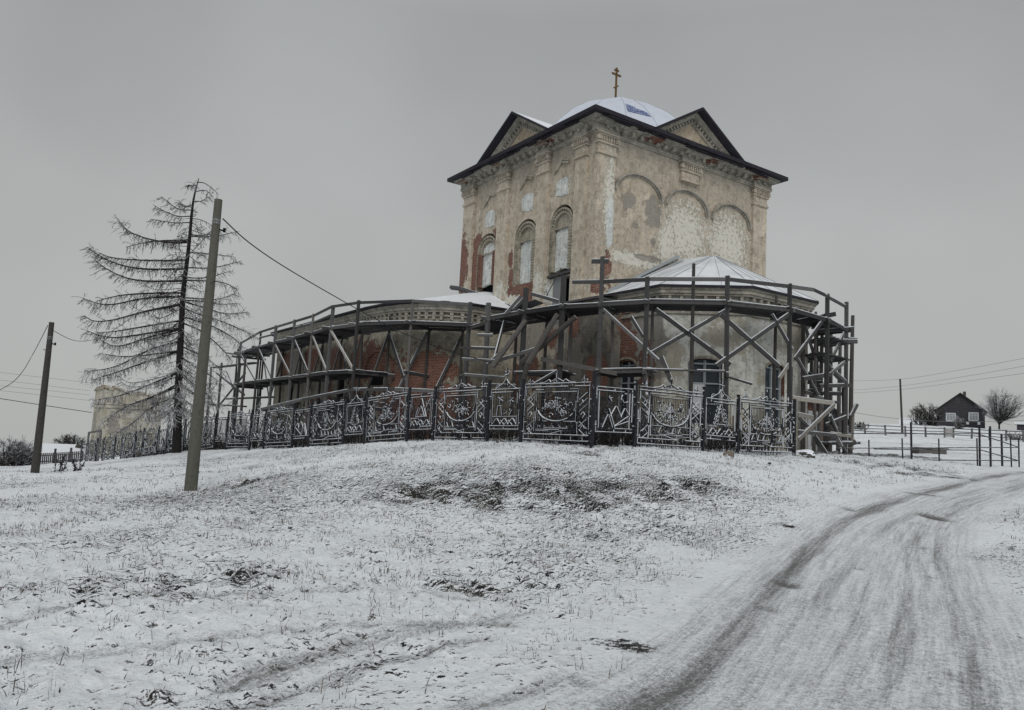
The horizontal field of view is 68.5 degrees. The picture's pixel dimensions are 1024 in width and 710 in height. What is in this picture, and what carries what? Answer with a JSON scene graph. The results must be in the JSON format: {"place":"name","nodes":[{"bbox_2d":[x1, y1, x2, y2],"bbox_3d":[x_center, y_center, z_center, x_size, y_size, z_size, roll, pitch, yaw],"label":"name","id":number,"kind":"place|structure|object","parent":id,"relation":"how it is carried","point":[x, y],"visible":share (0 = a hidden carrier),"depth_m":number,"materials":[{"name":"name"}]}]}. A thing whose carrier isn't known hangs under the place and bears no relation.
{"place":"outdoors","nodes":[
{"label":"outdoors","id":0,"kind":"place"},
{"bbox_2d":[0,423,1023,709],"bbox_3d":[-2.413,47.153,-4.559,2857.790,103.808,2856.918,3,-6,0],"label":"ground","id":1,"kind":"structure","parent":0,"point":[290,667],"depth_m":9.35,"materials":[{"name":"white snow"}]},
{"bbox_2d":[0,435,42,465],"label":"bush","id":2,"kind":"object","parent":1,"relation":"on","point":[20,451],"visible":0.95,"depth_m":55.14,"materials":[{"name":"grey plant"}]},
{"bbox_2d":[30,322,55,472],"bbox_3d":[-16.383,1.614,26.262,0.365,5.574,0.276,-1,-7,34],"label":"utility pole","id":3,"kind":"object","parent":1,"relation":"on","point":[36,455],"visible":0.91,"depth_m":26.17,"materials":[{"name":"grey wood"}]},
{"bbox_2d":[0,325,47,389],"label":"overhead cable","id":4,"kind":"object","parent":3,"relation":"attached to","point":[30,358],"visible":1,"depth_m":32.28,"materials":[{"name":"grey plastic"}]},
{"bbox_2d":[54,231,210,341],"bbox_3d":[-13.466,-1.830,24.885,1.990,1.811,17.924,8,-8,-40],"label":"overhead cable","id":5,"kind":"object","parent":3,"relation":"attached to","point":[152,296],"visible":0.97,"depth_m":23.21,"materials":[{"name":"grey plastic"}]},
{"bbox_2d":[30,443,85,454],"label":"long shed","id":6,"kind":"structure","parent":1,"relation":"on","point":[47,448],"depth_m":85.81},
{"bbox_2d":[52,455,66,471],"bbox_3d":[-16.549,4.004,27.569,0.533,0.718,0.466,3,-6,0],"label":"weed clump","id":7,"kind":"object","parent":1,"relation":"on","point":[61,464],"visible":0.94,"depth_m":27.48,"materials":[{"name":"brown plant"}]},
{"bbox_2d":[40,448,83,464],"bbox_3d":[-33.697,7.630,56.021,5.743,1.578,0.162,0,-7,28],"label":"picket fence","id":8,"kind":"object","parent":1,"relation":"on","point":[69,459],"visible":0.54,"depth_m":55.94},
{"bbox_2d":[51,432,89,444],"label":"bush","id":9,"kind":"object","parent":1,"relation":"on","point":[66,439],"visible":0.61,"depth_m":102.63,"materials":[{"name":"grey plant"}]},
{"bbox_2d":[72,458,84,470],"bbox_3d":[-16.340,4.154,28.296,0.315,0.561,0.470,-2,-8,41],"label":"weed clump","id":10,"kind":"object","parent":1,"relation":"on","point":[75,468],"visible":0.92,"depth_m":28.27,"materials":[{"name":"brown plant"}]},
{"bbox_2d":[85,430,101,460],"bbox_3d":[-33.383,7.475,59.860,0.170,3.150,3.570,8,-8,-42],"label":"gate frame","id":11,"kind":"object","parent":1,"relation":"on","point":[88,437],"visible":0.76,"depth_m":59.24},
{"bbox_2d":[89,385,165,454],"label":"ruined tower","id":12,"kind":"structure","parent":1,"relation":"on","point":[104,391],"depth_m":85.69,"materials":[{"name":"brick"}]},
{"bbox_2d":[0,398,91,412],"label":"overhead cable","id":13,"kind":"object","parent":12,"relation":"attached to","point":[46,405],"visible":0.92,"depth_m":80.43,"materials":[{"name":"grey plastic"}]},
{"bbox_2d":[72,178,259,452],"bbox_3d":[-19.367,-2.179,42.150,11.166,15.725,7.113,0,-7,25],"label":"larch tree","id":14,"kind":"object","parent":1,"relation":"on","point":[175,411],"visible":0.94,"depth_m":41.32,"materials":[{"name":"grey plant"}]},
{"bbox_2d":[184,198,225,490],"bbox_3d":[-7.393,-0.150,18.105,0.341,7.399,0.338,-3,-8,44],"label":"utility pole","id":15,"kind":"object","parent":1,"relation":"on","point":[193,458],"visible":0.9,"depth_m":17.99,"materials":[{"name":"grey concrete"}]},
{"bbox_2d":[222,218,500,364],"bbox_3d":[-4.894,-1.519,28.179,2.281,1.690,20.132,1,-6,19],"label":"overhead cable","id":16,"kind":"object","parent":15,"relation":"attached to","point":[337,297],"visible":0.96,"depth_m":26.86,"materials":[{"name":"grey plastic"}]},
{"bbox_2d":[80,368,596,460],"bbox_3d":[-16.706,4.794,42.176,0.100,6.725,55.912,8,-8,-42],"label":"wrought iron fence","id":17,"kind":"object","parent":1,"relation":"on","point":[521,394],"visible":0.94,"depth_m":29.57,"materials":[{"name":"black metal"}]},
{"bbox_2d":[204,299,472,446],"bbox_3d":[-14.761,3.175,52.015,8.191,11.063,44.714,7,-7,-34],"label":"scaffolding","id":18,"kind":"object","parent":1,"relation":"on","point":[328,335],"visible":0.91,"depth_m":45.16,"materials":[{"name":"grey wood"}]},
{"bbox_2d":[118,400,786,458],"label":"weeds","id":19,"kind":"object","parent":1,"relation":"on","point":[628,438],"visible":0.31,"depth_m":26.76,"materials":[{"name":"brown plant"}]},
{"bbox_2d":[459,268,611,437],"bbox_3d":[0.634,-0.053,37.039,4.564,9.155,9.115,9,-8,-43],"label":"scaffolding","id":20,"kind":"object","parent":1,"relation":"on","point":[519,315],"visible":0.94,"depth_m":36.69,"materials":[{"name":"grey wood"}]},
{"bbox_2d":[271,67,840,450],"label":"church","id":21,"kind":"structure","parent":1,"relation":"on","point":[629,188],"depth_m":42.06,"materials":[{"name":"paint"}]},
{"bbox_2d":[289,385,292,410],"bbox_3d":[-16.839,3.114,57.008,0.050,2.300,0.900,7,-7,-34],"label":"wing window","id":22,"kind":"structure","parent":21,"relation":"in","point":[292,385],"depth_m":56.70,"materials":[{"name":"black"}]},
{"bbox_2d":[339,380,343,401],"bbox_3d":[-11.152,2.536,48.803,0.050,2.300,0.900,7,-7,-34],"label":"wing window","id":23,"kind":"structure","parent":21,"relation":"in","point":[341,381],"depth_m":48.64,"materials":[{"name":"black"}]},
{"bbox_2d":[475,233,495,291],"bbox_3d":[-1.384,-5.568,47.429,0.600,4.300,2.407,7,-7,-34],"label":"window","id":24,"kind":"structure","parent":21,"relation":"in","point":[486,249],"depth_m":47.79,"materials":[{"name":"white"}]},
{"bbox_2d":[512,219,535,285],"bbox_3d":[0.996,-5.998,44.028,0.600,4.020,2.348,7,-7,-34],"label":"window","id":25,"kind":"structure","parent":21,"relation":"in","point":[524,246],"depth_m":44.30,"materials":[{"name":"white wood"}]},
{"bbox_2d":[547,269,570,323],"bbox_3d":[2.715,-3.033,40.673,0.745,2.860,1.957,7,-7,-34],"label":"doorway","id":26,"kind":"structure","parent":21,"relation":"in","point":[557,284],"depth_m":40.88,"materials":[{"name":"black"}]},
{"bbox_2d":[548,204,572,274],"bbox_3d":[2.919,-6.327,41.278,0.600,3.950,2.209,7,-7,-34],"label":"window","id":27,"kind":"structure","parent":21,"relation":"in","point":[560,238],"depth_m":41.51,"materials":[{"name":"white wood"}]},
{"bbox_2d":[618,357,636,421],"bbox_3d":[5.739,1.781,37.463,0.410,3.330,1.560,7,-7,-34],"label":"apse window","id":28,"kind":"structure","parent":21,"relation":"in","point":[624,382],"depth_m":37.67,"materials":[{"name":"glass"}]},
{"bbox_2d":[687,356,721,425],"bbox_3d":[9.009,1.709,35.202,1.760,3.330,0.410,2,-6,9],"label":"apse window","id":29,"kind":"structure","parent":21,"relation":"in","point":[710,380],"depth_m":35.32,"materials":[{"name":"glass"}]},
{"bbox_2d":[765,362,784,429],"bbox_3d":[12.502,1.972,36.098,1.680,3.350,0.410,7,-7,-34],"label":"apse window","id":30,"kind":"structure","parent":21,"relation":"in","point":[780,384],"depth_m":36.40,"materials":[{"name":"glass"}]},
{"bbox_2d":[595,377,796,455],"bbox_3d":[6.269,2.035,24.465,9.301,2.679,0.100,7,-7,-32],"label":"wrought iron fence","id":31,"kind":"object","parent":1,"relation":"on","point":[736,425],"visible":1,"depth_m":24.30,"materials":[{"name":"black metal"}]},
{"bbox_2d":[540,256,860,453],"bbox_3d":[11.418,0.284,35.106,18.510,8.720,8.232,5,-7,-22],"label":"scaffolding","id":32,"kind":"object","parent":1,"relation":"on","point":[826,325],"visible":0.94,"depth_m":34.13,"materials":[{"name":"grey wood"}]},
{"bbox_2d":[723,450,733,456],"bbox_3d":[6.559,3.028,22.750,0.330,0.302,0.282,1,-6,19],"label":"boulder","id":33,"kind":"object","parent":1,"relation":"on","point":[729,453],"visible":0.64,"depth_m":22.69,"materials":[{"name":"stone"}]},
{"bbox_2d":[796,449,815,457],"bbox_3d":[10.513,3.597,27.020,0.759,0.423,0.760,0,-7,28],"label":"boulder","id":34,"kind":"object","parent":1,"relation":"on","point":[806,453],"visible":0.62,"depth_m":26.76,"materials":[{"name":"stone"}]},
{"bbox_2d":[832,408,841,440],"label":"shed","id":35,"kind":"structure","parent":1,"relation":"on","point":[834,416],"depth_m":61.88,"materials":[{"name":"grey wood"}]},
{"bbox_2d":[854,421,868,429],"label":"bush","id":36,"kind":"object","parent":1,"relation":"on","point":[859,424],"visible":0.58,"depth_m":94.40,"materials":[{"name":"grey plant"}]},
{"bbox_2d":[899,379,903,432],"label":"utility pole","id":37,"kind":"object","parent":1,"relation":"on","point":[901,411],"visible":0.79,"depth_m":88.04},
{"bbox_2d":[861,366,1022,389],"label":"overhead cable","id":38,"kind":"object","parent":37,"relation":"attached to","point":[946,379],"visible":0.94,"depth_m":77.48,"materials":[{"name":"grey plastic"}]},
{"bbox_2d":[861,373,1023,392],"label":"overhead cable","id":39,"kind":"object","parent":37,"relation":"attached to","point":[948,383],"visible":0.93,"depth_m":77.96,"materials":[{"name":"grey plastic"}]},
{"bbox_2d":[868,358,1023,380],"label":"overhead cable","id":40,"kind":"object","parent":37,"relation":"attached to","point":[940,373],"visible":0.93,"depth_m":79.90,"materials":[{"name":"grey plastic"}]},
{"bbox_2d":[899,418,918,423],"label":"shed","id":41,"kind":"structure","parent":1,"relation":"on","point":[906,421],"depth_m":117.39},
{"bbox_2d":[836,422,1019,466],"bbox_3d":[18.174,3.932,32.852,8.058,1.918,0.114,3,-6,0],"label":"pipe fence","id":42,"kind":"object","parent":1,"relation":"on","point":[978,445],"visible":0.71,"depth_m":32.81,"materials":[{"name":"metal"}]},
{"bbox_2d":[908,403,947,425],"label":"bush","id":43,"kind":"object","parent":1,"relation":"on","point":[931,420],"visible":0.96,"depth_m":107.47,"materials":[{"name":"grey plant"}]},
{"bbox_2d":[913,448,948,453],"bbox_3d":[25.977,6.054,46.763,1.900,0.580,0.900,3,-6,0],"label":"concrete trough","id":44,"kind":"object","parent":1,"relation":"on","point":[929,451],"visible":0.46,"depth_m":46.37,"materials":[{"name":"grey concrete"}]},
{"bbox_2d":[854,424,1023,441],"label":"rail fence","id":45,"kind":"object","parent":1,"relation":"on","point":[946,430],"visible":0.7,"depth_m":83.71,"materials":[{"name":"grey wood"}]},
{"bbox_2d":[951,415,963,428],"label":"bush","id":46,"kind":"object","parent":1,"relation":"on","point":[957,420],"visible":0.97,"depth_m":101.83,"materials":[{"name":"grey plant"}]},
{"bbox_2d":[934,392,987,427],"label":"log house","id":47,"kind":"structure","parent":1,"relation":"on","point":[961,405],"depth_m":109.99,"materials":[{"name":"black wood"}]},
{"bbox_2d":[946,413,955,421],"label":"window","id":48,"kind":"structure","parent":47,"relation":"in","point":[949,416],"depth_m":110.61,"materials":[{"name":"white paint"}]},
{"bbox_2d":[968,412,978,420],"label":"window","id":49,"kind":"structure","parent":47,"relation":"in","point":[972,416],"depth_m":109.16,"materials":[{"name":"white glass"}]},
{"bbox_2d":[975,387,1023,428],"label":"bare tree","id":50,"kind":"object","parent":1,"relation":"on","point":[1000,415],"visible":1,"depth_m":103.36,"materials":[{"name":"brown plant"}]},
{"bbox_2d":[1004,432,1021,439],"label":"bush","id":51,"kind":"object","parent":1,"relation":"on","point":[1014,436],"visible":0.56,"depth_m":83.78,"materials":[{"name":"grey plant"}]},
{"bbox_2d":[1014,422,1023,430],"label":"shed","id":52,"kind":"structure","parent":1,"relation":"on","point":[1020,425],"depth_m":112.25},
{"bbox_2d":[0,0,1023,449],"label":"sky","id":53,"kind":"structure","parent":0,"point":[330,135],"materials":[{"name":"grey"}]},
{"bbox_2d":[429,467,1023,709],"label":"dirt road","id":54,"kind":"structure","parent":0,"point":[894,595],"depth_m":7.09,"materials":[{"name":"white snow"}]},
{"bbox_2d":[782,523,793,526],"bbox_3d":[5.053,3.121,13.748,0.169,0.074,0.150,5,-6,-20],"label":"boulder","id":55,"kind":"object","parent":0,"point":[788,525],"visible":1,"depth_m":13.71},
{"bbox_2d":[855,412,1023,421],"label":"overhead cable","id":56,"kind":"object","parent":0,"point":[941,421],"visible":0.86,"depth_m":53.53,"materials":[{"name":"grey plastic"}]}
]}

